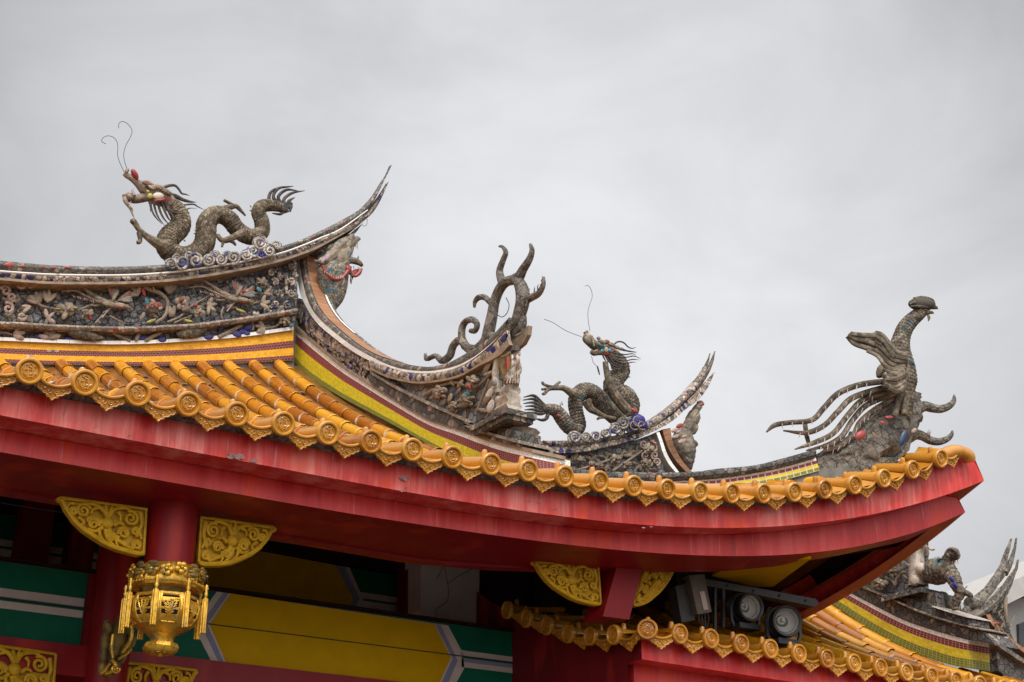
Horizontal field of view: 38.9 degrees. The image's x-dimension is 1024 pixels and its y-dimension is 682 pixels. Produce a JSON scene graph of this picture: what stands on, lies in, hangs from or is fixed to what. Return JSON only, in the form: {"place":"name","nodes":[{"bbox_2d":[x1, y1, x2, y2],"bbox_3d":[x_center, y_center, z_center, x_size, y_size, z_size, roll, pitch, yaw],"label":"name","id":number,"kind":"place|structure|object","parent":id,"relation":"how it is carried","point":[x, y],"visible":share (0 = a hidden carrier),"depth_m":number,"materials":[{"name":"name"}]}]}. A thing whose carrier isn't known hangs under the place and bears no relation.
{"place":"outdoors","nodes":[
{"label":"outdoors","id":0,"kind":"place"},
{"bbox_2d":[0,0,1023,591],"label":"sky","id":1,"kind":"structure","parent":0,"point":[760,185],"materials":[{"name":"grey"}]},
{"bbox_2d":[929,561,1023,671],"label":"office building","id":2,"kind":"structure","parent":0,"point":[1015,595],"depth_m":66.71,"materials":[{"name":"concrete"}]},
{"bbox_2d":[1016,622,1023,645],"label":"window","id":3,"kind":"structure","parent":2,"relation":"in","point":[1019,627],"depth_m":66.49,"materials":[{"name":"grey glass"}]},
{"label":"ground","id":4,"kind":"structure","parent":0,"visible":0},
{"bbox_2d":[0,165,983,681],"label":"temple hall","id":5,"kind":"structure","parent":4,"relation":"on","point":[226,425],"depth_m":9.84,"materials":[{"name":"red paint"}]},
{"bbox_2d":[98,615,136,678],"bbox_3d":[-2.382,1.829,8.711,0.224,0.405,0.214,15,-27,-30],"label":"beast bracket","id":6,"kind":"object","parent":5,"relation":"attached to","point":[116,648],"visible":0.95,"depth_m":8.64,"materials":[{"name":"gold metal"}]},
{"bbox_2d":[118,560,208,656],"bbox_3d":[-1.907,1.484,7.934,0.447,0.490,0.445,-9,-25,21],"label":"lantern","id":7,"kind":"object","parent":5,"relation":"hanging from","point":[162,608],"visible":1,"depth_m":7.83,"materials":[{"name":"gold metal"}]},
{"bbox_2d":[136,594,151,613],"bbox_3d":[-1.971,1.433,7.789,0.104,0.143,0.039,-9,-25,21],"label":"window","id":8,"kind":"structure","parent":7,"relation":"in","point":[148,610],"depth_m":7.78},
{"bbox_2d":[161,594,178,620],"bbox_3d":[-1.842,1.433,7.789,0.104,0.143,0.039,9,-25,-21],"label":"window","id":9,"kind":"structure","parent":7,"relation":"in","point":[162,610],"depth_m":7.78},
{"bbox_2d":[101,121,304,260],"bbox_3d":[-3.101,-1.352,14.591,2.199,1.414,0.404,15,-27,-30],"label":"dragon","id":10,"kind":"object","parent":5,"relation":"on","point":[172,234],"visible":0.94,"depth_m":14.39,"materials":[{"name":"stone"}]},
{"bbox_2d":[165,249,252,269],"bbox_3d":[-2.987,-0.806,14.282,0.923,0.478,0.160,15,-27,-30],"label":"cloud scroll","id":11,"kind":"object","parent":5,"relation":"attached to","point":[174,260],"visible":1,"depth_m":14.19,"materials":[{"name":"white ceramic"}]},
{"bbox_2d":[247,234,281,259],"bbox_3d":[-2.513,-0.930,14.678,0.401,0.305,0.163,15,-27,-30],"label":"cloud scroll","id":12,"kind":"object","parent":5,"relation":"attached to","point":[260,243],"visible":1,"depth_m":14.61,"materials":[{"name":"white ceramic"}]},
{"bbox_2d":[314,234,362,308],"bbox_3d":[-1.822,-0.709,15.071,0.559,0.959,0.280,15,-27,-30],"label":"gable dragon","id":13,"kind":"object","parent":5,"relation":"attached to","point":[334,270],"visible":0.91,"depth_m":14.98},
{"bbox_2d":[424,243,545,363],"bbox_3d":[-0.248,-0.282,11.975,0.119,0.914,1.857,15,-27,-30],"label":"curling ornament","id":14,"kind":"object","parent":5,"relation":"on","point":[523,300],"visible":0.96,"depth_m":11.75,"materials":[{"name":"grey stone"}]},
{"bbox_2d":[498,345,521,385],"bbox_3d":[-0.006,0.186,11.069,0.155,0.350,0.301,-4,-24,10],"label":"statue","id":15,"kind":"object","parent":5,"relation":"on","point":[510,369],"visible":1,"depth_m":11.02,"materials":[{"name":"beige stone"}]},
{"bbox_2d":[541,351,714,471],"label":"side ridge wall","id":16,"kind":"structure","parent":5,"relation":"on","point":[653,452],"depth_m":16.77,"materials":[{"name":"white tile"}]},
{"bbox_2d":[567,416,631,441],"bbox_3d":[1.015,1.007,16.407,1.055,0.536,0.165,15,-27,-30],"label":"cloud scroll","id":17,"kind":"object","parent":16,"relation":"attached to","point":[620,426],"visible":1,"depth_m":16.39,"materials":[{"name":"white ceramic"}]},
{"bbox_2d":[523,285,639,434],"bbox_3d":[0.842,0.185,16.675,1.694,1.966,0.457,15,-27,-30],"label":"dragon","id":18,"kind":"object","parent":17,"relation":"on","point":[615,399],"visible":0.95,"depth_m":16.53,"materials":[{"name":"stone"}]},
{"bbox_2d":[629,414,647,430],"bbox_3d":[1.443,0.944,16.654,0.293,0.238,0.102,15,-27,-30],"label":"blue cloud knot","id":19,"kind":"object","parent":17,"relation":"attached to","point":[637,421],"visible":1,"depth_m":16.62,"materials":[{"name":"blue ceramic"}]},
{"bbox_2d":[671,400,703,469],"bbox_3d":[2.057,1.081,17.282,0.690,0.928,0.374,15,-27,-30],"label":"gable dragon","id":20,"kind":"object","parent":16,"relation":"attached to","point":[684,441],"visible":0.88,"depth_m":17.17},
{"bbox_2d":[766,296,937,452],"bbox_3d":[2.586,0.205,10.905,1.549,1.361,0.364,5,-24,-11],"label":"phoenix","id":21,"kind":"object","parent":5,"relation":"on","point":[898,382],"visible":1,"depth_m":10.83,"materials":[{"name":"grey stone"}]},
{"bbox_2d":[476,542,1023,681],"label":"side hall","id":22,"kind":"structure","parent":4,"relation":"on","point":[890,625],"depth_m":10.73,"materials":[{"name":"ceramic"}]},
{"bbox_2d":[669,572,818,631],"bbox_3d":[1.744,2.011,10.735,1.359,0.477,0.155,15,-27,-30],"label":"steel rail","id":23,"kind":"object","parent":22,"relation":"attached to","point":[764,594],"visible":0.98,"depth_m":10.66,"materials":[{"name":"black metal"}]},
{"bbox_2d":[668,584,694,624],"bbox_3d":[1.215,1.886,10.398,0.170,0.297,0.090,15,-27,-30],"label":"ballast box","id":24,"kind":"object","parent":23,"relation":"hanging from","point":[680,606],"visible":0.93,"depth_m":10.36,"materials":[{"name":"grey metal"}]},
{"bbox_2d":[682,574,711,627],"bbox_3d":[1.329,1.872,10.417,0.196,0.392,0.096,15,-27,-30],"label":"ballast box","id":25,"kind":"object","parent":23,"relation":"hanging from","point":[696,585],"visible":0.98,"depth_m":10.39,"materials":[{"name":"paint"}]},
{"bbox_2d":[726,592,763,632],"bbox_3d":[1.696,1.975,10.596,0.255,0.278,0.262,15,-27,-30],"label":"floodlight","id":26,"kind":"object","parent":23,"relation":"attached to","point":[743,610],"visible":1,"depth_m":10.54,"materials":[{"name":"black metal"}]},
{"bbox_2d":[764,605,801,646],"bbox_3d":[1.977,2.079,10.588,0.279,0.298,0.266,4,-24,-8],"label":"floodlight","id":27,"kind":"object","parent":22,"relation":"on","point":[782,623],"visible":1,"depth_m":10.53,"materials":[{"name":"black metal"}]},
{"bbox_2d":[905,544,934,586],"bbox_3d":[3.456,1.855,12.319,0.234,0.474,0.260,15,-27,-30],"label":"statue","id":28,"kind":"object","parent":22,"relation":"on","point":[916,561],"visible":0.64,"depth_m":12.29,"materials":[{"name":"beige stone"}]},
{"bbox_2d":[920,547,972,610],"bbox_3d":[3.590,1.983,12.000,0.262,0.546,0.587,3,-23,-6],"label":"beast","id":29,"kind":"object","parent":22,"relation":"on","point":[943,569],"visible":1,"depth_m":12.02,"materials":[{"name":"grey stone"}]},
{"bbox_2d":[961,538,1023,680],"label":"side ridge wall","id":30,"kind":"structure","parent":22,"relation":"on","point":[1007,661],"depth_m":12.28,"materials":[{"name":"grey tile"}]}
]}

